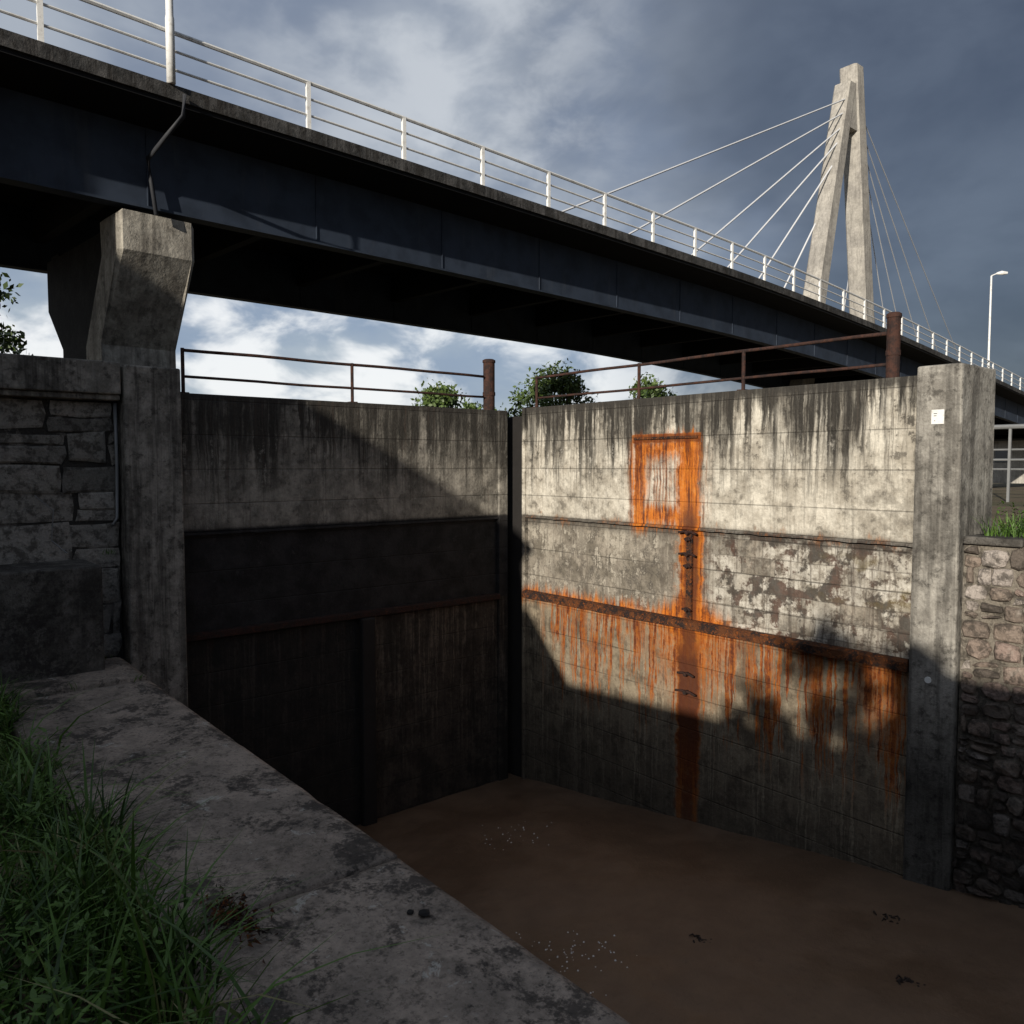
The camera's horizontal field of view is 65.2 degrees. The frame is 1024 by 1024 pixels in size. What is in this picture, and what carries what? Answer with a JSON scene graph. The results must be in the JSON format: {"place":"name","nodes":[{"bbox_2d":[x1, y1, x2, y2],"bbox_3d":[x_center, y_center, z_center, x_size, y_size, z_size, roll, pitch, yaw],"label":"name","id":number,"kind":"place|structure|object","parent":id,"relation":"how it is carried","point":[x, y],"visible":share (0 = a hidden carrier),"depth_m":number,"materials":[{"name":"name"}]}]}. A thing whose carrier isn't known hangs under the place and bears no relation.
{"place":"outdoors","nodes":[
{"label":"outdoors","id":0,"kind":"place"},
{"bbox_2d":[462,401,496,409],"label":"tree","id":1,"kind":"object","parent":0,"point":[473,405],"visible":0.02,"depth_m":44.75,"materials":[{"name":"green plant"}]},
{"bbox_2d":[0,483,1023,1023],"bbox_3d":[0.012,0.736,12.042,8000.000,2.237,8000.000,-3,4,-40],"label":"ground","id":2,"kind":"structure","parent":0,"point":[1000,491],"depth_m":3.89,"materials":[{"name":"green plant"}]},
{"bbox_2d":[0,272,32,354],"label":"tree","id":3,"kind":"object","parent":2,"relation":"on","point":[6,344],"visible":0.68,"depth_m":19.68,"materials":[{"name":"green plant"}]},
{"bbox_2d":[0,559,104,684],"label":"stone block","id":4,"kind":"structure","parent":2,"relation":"on","point":[51,620],"depth_m":7.39,"materials":[{"name":"stone"}]},
{"bbox_2d":[0,353,187,706],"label":"abutment wall","id":5,"kind":"structure","parent":2,"relation":"on","point":[90,460],"depth_m":8.28,"materials":[{"name":"grey concrete"}]},
{"bbox_2d":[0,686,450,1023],"bbox_3d":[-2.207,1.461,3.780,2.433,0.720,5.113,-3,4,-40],"label":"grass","id":6,"kind":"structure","parent":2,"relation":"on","point":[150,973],"depth_m":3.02,"materials":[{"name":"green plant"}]},
{"bbox_2d":[410,378,472,408],"bbox_3d":[-3.967,-3.462,39.929,4.042,6.258,4.994,1,4,22],"label":"tree","id":7,"kind":"object","parent":2,"relation":"on","point":[429,400],"visible":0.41,"depth_m":39.22,"materials":[{"name":"green plant"}]},
{"bbox_2d":[0,0,1023,434],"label":"bridge","id":8,"kind":"structure","parent":2,"relation":"on","point":[136,208],"depth_m":16.41,"materials":[{"name":"concrete"}]},
{"bbox_2d":[165,0,175,84],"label":"street lamp","id":9,"kind":"object","parent":8,"relation":"attached to","point":[170,48],"visible":1,"depth_m":11.55,"materials":[{"name":"white metal"}]},
{"bbox_2d":[987,271,1007,367],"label":"street lamp","id":10,"kind":"object","parent":8,"relation":"on","point":[990,303],"visible":0.91,"depth_m":42.64,"materials":[{"name":"white metal"}]},
{"bbox_2d":[500,358,597,416],"bbox_3d":[1.498,-3.232,34.141,4.124,6.476,5.120,1,4,22],"label":"tree","id":11,"kind":"object","parent":2,"relation":"on","point":[548,386],"visible":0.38,"depth_m":33.45,"materials":[{"name":"green plant"}]},
{"bbox_2d":[629,372,676,397],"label":"tree","id":12,"kind":"object","parent":2,"relation":"on","point":[652,393],"visible":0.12,"depth_m":40.14,"materials":[{"name":"green plant"}]},
{"bbox_2d":[903,363,995,890],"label":"gate pier","id":13,"kind":"structure","parent":2,"relation":"on","point":[953,482],"depth_m":7.32,"materials":[{"name":"concrete"}]},
{"bbox_2d":[924,677,931,682],"bbox_3d":[3.838,1.550,7.381,0.014,0.058,0.060,-3,4,-40],"label":"survey disc","id":14,"kind":"object","parent":13,"relation":"attached to","point":[927,680],"visible":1,"depth_m":7.38,"materials":[{"name":"white paint"}]},
{"bbox_2d":[931,409,944,423],"bbox_3d":[3.847,-0.860,7.228,0.008,0.130,0.110,-3,4,-40],"label":"notice plate","id":15,"kind":"object","parent":13,"relation":"attached to","point":[937,416],"visible":1,"depth_m":7.23,"materials":[{"name":"white paint"}]},
{"bbox_2d":[952,533,1023,908],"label":"rubble wall","id":16,"kind":"structure","parent":2,"relation":"on","point":[988,861],"depth_m":7.03,"materials":[{"name":"stone"}]},
{"bbox_2d":[975,500,1023,537],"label":"grass","id":17,"kind":"structure","parent":16,"relation":"on","point":[1008,530],"depth_m":7.14,"materials":[{"name":"green plant"}]},
{"bbox_2d":[993,434,1023,482],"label":"warehouse","id":18,"kind":"structure","parent":2,"relation":"on","point":[1001,442],"depth_m":65.94,"materials":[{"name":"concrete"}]},
{"bbox_2d":[995,450,1007,462],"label":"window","id":19,"kind":"structure","parent":18,"relation":"in","point":[1003,454],"depth_m":66.23,"materials":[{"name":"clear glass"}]},
{"bbox_2d":[993,424,1023,501],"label":"fence","id":20,"kind":"object","parent":2,"relation":"on","point":[1010,427],"visible":0.15,"depth_m":15.06,"materials":[{"name":"metal"}]},
{"bbox_2d":[993,448,1023,469],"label":"fence","id":21,"kind":"object","parent":2,"relation":"on","point":[1006,468],"depth_m":28.58,"materials":[{"name":"metal"}]},
{"bbox_3d":[0.202,3.908,2.743,0.580,3.475,14.200,-3,4,-40],"label":"basin wall","id":22,"kind":"object","parent":2,"relation":"on","visible":0},
{"bbox_2d":[0,657,146,701],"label":"coping stone","id":23,"kind":"object","parent":22,"relation":"on","point":[117,670],"visible":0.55,"depth_m":7.32,"materials":[{"name":"concrete"}]},
{"bbox_2d":[3,680,396,959],"bbox_3d":[-2.461,1.841,5.457,1.195,0.324,4.407,-3,4,-40],"label":"coping stone","id":24,"kind":"object","parent":22,"relation":"on","point":[293,832],"visible":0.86,"depth_m":4.80,"materials":[{"name":"concrete"}]},
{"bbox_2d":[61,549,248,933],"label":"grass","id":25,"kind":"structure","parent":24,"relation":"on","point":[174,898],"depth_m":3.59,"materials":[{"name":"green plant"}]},
{"bbox_2d":[152,858,630,1023],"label":"coping stone","id":26,"kind":"object","parent":22,"relation":"on","point":[472,968],"visible":0.88,"depth_m":3.21,"materials":[{"name":"concrete"}]},
{"bbox_2d":[196,874,281,963],"bbox_3d":[-1.212,1.781,3.521,0.329,0.032,0.772,-3,4,-40],"label":"dead moss","id":27,"kind":"object","parent":26,"relation":"on","point":[230,921],"visible":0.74,"depth_m":3.52,"materials":[{"name":"plant"}]},
{"bbox_2d":[407,909,413,914],"bbox_3d":[-0.455,1.791,3.582,0.034,0.018,0.031,-3,4,-40],"label":"pebble","id":28,"kind":"object","parent":26,"relation":"on","point":[410,911],"visible":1,"depth_m":3.58,"materials":[{"name":"grey stone"}]},
{"bbox_2d":[418,909,429,916],"bbox_3d":[-0.392,1.790,3.569,0.051,0.029,0.053,0,3,-2],"label":"pebble","id":29,"kind":"object","parent":26,"relation":"on","point":[423,912],"visible":1,"depth_m":3.56,"materials":[{"name":"grey stone"}]},
{"bbox_2d":[0,0,1023,416],"label":"sky","id":30,"kind":"structure","parent":0,"point":[606,96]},
{"bbox_2d":[356,773,1023,1023],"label":"mud ground","id":31,"kind":"structure","parent":0,"point":[798,935],"depth_m":7.17,"materials":[{"name":"brown soil"}]},
{"bbox_2d":[181,393,507,825],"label":"lock gate","id":32,"kind":"structure","parent":31,"relation":"on","point":[346,579],"depth_m":10.35,"materials":[{"name":"concrete"}]},
{"bbox_2d":[180,348,483,402],"bbox_3d":[-2.075,-1.665,10.318,4.310,0.515,0.100,-3,4,-40],"label":"handrail","id":33,"kind":"object","parent":32,"relation":"on","point":[184,376],"visible":0.96,"depth_m":10.02,"materials":[{"name":"metal"}]},
{"bbox_2d":[482,359,494,409],"bbox_3d":[-0.339,-1.869,11.779,0.190,0.750,0.188,-3,4,-40],"label":"bollard post","id":34,"kind":"object","parent":32,"relation":"on","point":[489,384],"visible":0.92,"depth_m":11.71,"materials":[{"name":"metal"}]},
{"bbox_2d":[482,822,636,995],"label":"shell fragments","id":35,"kind":"object","parent":31,"relation":"on","point":[568,932],"visible":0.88,"depth_m":6.89,"materials":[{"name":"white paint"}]},
{"bbox_2d":[689,933,711,942],"bbox_3d":[1.604,3.648,6.831,0.203,0.033,0.151,2,4,24],"label":"debris","id":36,"kind":"object","parent":31,"relation":"on","point":[698,937],"visible":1,"depth_m":6.83,"materials":[{"name":"brown"}]},
{"bbox_2d":[508,375,917,875],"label":"lock gate","id":37,"kind":"structure","parent":31,"relation":"on","point":[709,603],"depth_m":9.16,"materials":[{"name":"grey concrete"}]},
{"bbox_2d":[532,332,886,407],"bbox_3d":[1.994,-1.634,9.704,0.100,0.465,5.210,-3,4,-40],"label":"handrail","id":38,"kind":"object","parent":37,"relation":"on","point":[639,388],"visible":0.91,"depth_m":9.17,"materials":[{"name":"metal"}]},
{"bbox_2d":[885,312,901,377],"bbox_3d":[3.667,-1.599,7.692,0.139,0.630,0.137,-3,4,-40],"label":"bollard post","id":39,"kind":"object","parent":37,"relation":"on","point":[893,350],"visible":0.92,"depth_m":7.64,"materials":[{"name":"metal"}]},
{"bbox_2d":[873,910,904,923],"bbox_3d":[3.272,3.511,6.910,0.162,0.036,0.332,-3,4,-40],"label":"debris","id":40,"kind":"object","parent":31,"relation":"on","point":[893,917],"visible":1,"depth_m":6.92,"materials":[{"name":"brown"}]},
{"bbox_2d":[895,974,924,986],"bbox_3d":[2.960,3.501,5.950,0.159,0.035,0.200,-3,4,-40],"label":"debris","id":41,"kind":"object","parent":31,"relation":"on","point":[900,979],"visible":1,"depth_m":5.97,"materials":[{"name":"brown"}]}
]}

